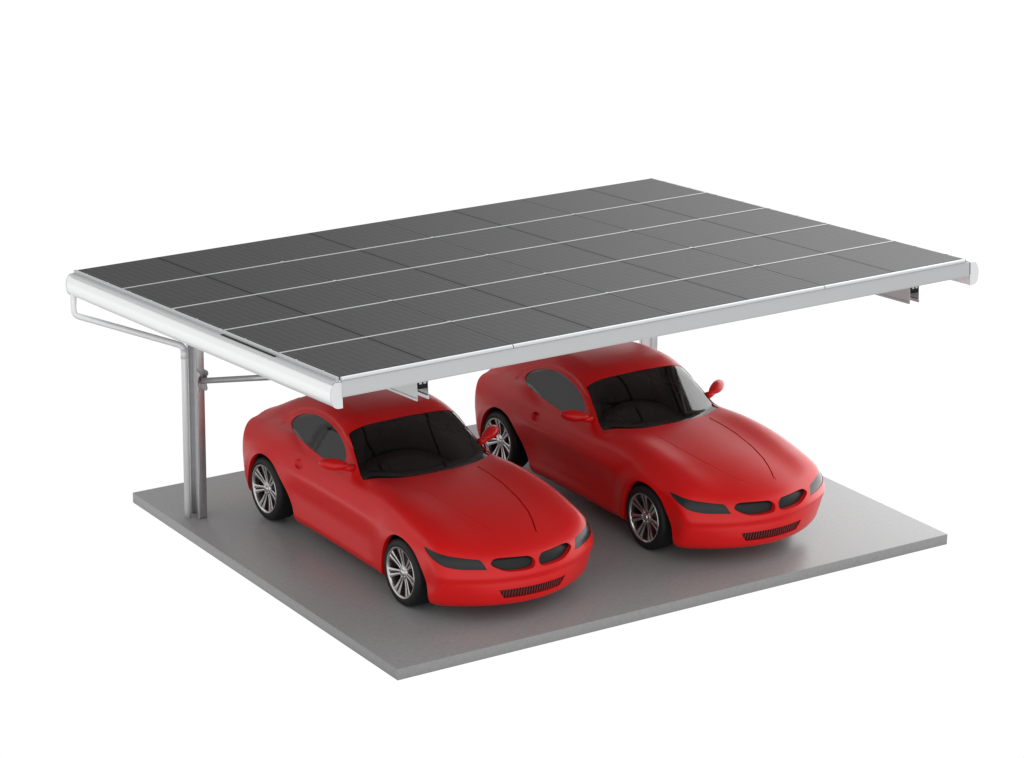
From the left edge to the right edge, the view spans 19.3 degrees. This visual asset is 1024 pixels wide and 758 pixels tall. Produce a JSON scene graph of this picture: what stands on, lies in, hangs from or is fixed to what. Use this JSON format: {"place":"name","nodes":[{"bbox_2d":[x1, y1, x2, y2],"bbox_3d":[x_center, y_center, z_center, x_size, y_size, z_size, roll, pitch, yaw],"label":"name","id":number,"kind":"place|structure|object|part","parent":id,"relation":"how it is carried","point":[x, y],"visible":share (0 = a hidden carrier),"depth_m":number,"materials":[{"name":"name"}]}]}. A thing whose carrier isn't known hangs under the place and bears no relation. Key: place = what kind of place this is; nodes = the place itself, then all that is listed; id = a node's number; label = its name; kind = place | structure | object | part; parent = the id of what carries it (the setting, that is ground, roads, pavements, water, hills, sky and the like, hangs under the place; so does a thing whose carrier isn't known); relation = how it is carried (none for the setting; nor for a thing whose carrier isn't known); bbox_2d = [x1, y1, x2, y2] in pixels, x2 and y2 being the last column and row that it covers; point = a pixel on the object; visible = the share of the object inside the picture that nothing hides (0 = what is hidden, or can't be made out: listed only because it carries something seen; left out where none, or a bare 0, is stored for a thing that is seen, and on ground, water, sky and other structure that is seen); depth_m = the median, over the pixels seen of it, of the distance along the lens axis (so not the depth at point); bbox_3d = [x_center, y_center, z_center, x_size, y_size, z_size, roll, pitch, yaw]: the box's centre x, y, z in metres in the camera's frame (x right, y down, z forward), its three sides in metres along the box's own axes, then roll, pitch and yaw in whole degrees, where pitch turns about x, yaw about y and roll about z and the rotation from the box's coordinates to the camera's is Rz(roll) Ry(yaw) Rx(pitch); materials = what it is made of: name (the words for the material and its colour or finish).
{"place":"outdoors","nodes":[
{"label":"outdoors","id":0,"kind":"place"},
{"bbox_2d":[0,0,1023,757],"label":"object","id":1,"kind":"structure","parent":0,"point":[131,130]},
{"bbox_2d":[133,424,946,679],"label":"concrete slab","id":2,"kind":"structure","parent":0,"point":[341,595],"depth_m":29.26,"materials":[{"name":"grey concrete"}]},
{"bbox_2d":[243,389,592,605],"bbox_3d":[-1.016,0.972,29.659,2.043,1.424,4.622,-11,21,-31],"label":"sports car","id":3,"kind":"object","parent":2,"relation":"on","point":[431,499],"visible":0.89,"depth_m":28.87,"materials":[{"name":"red paint"}]},
{"bbox_3d":[-1.902,0.552,29.664,0.140,0.310,1.236,-9,21,-28],"label":"side window","id":4,"kind":"part","parent":3,"relation":"part of","materials":[{"name":"grey glass"}]},
{"bbox_2d":[66,178,978,518],"bbox_3d":[0.051,0.035,30.236,7.326,2.869,5.368,-11,21,-31],"label":"carport","id":5,"kind":"object","parent":2,"relation":"on","point":[412,306],"visible":0.95,"depth_m":29.24,"materials":[{"name":"grey glass"}]},
{"bbox_2d":[475,342,824,549],"bbox_3d":[1.330,0.521,31.118,2.043,1.424,4.622,-11,21,-31],"label":"sports car","id":6,"kind":"object","parent":2,"relation":"on","point":[655,448],"visible":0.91,"depth_m":30.36,"materials":[{"name":"red paint"}]},
{"bbox_3d":[0.444,0.102,31.123,0.140,0.310,1.236,-9,21,-28],"label":"side window","id":7,"kind":"part","parent":6,"relation":"part of","materials":[{"name":"grey glass"}]}
]}

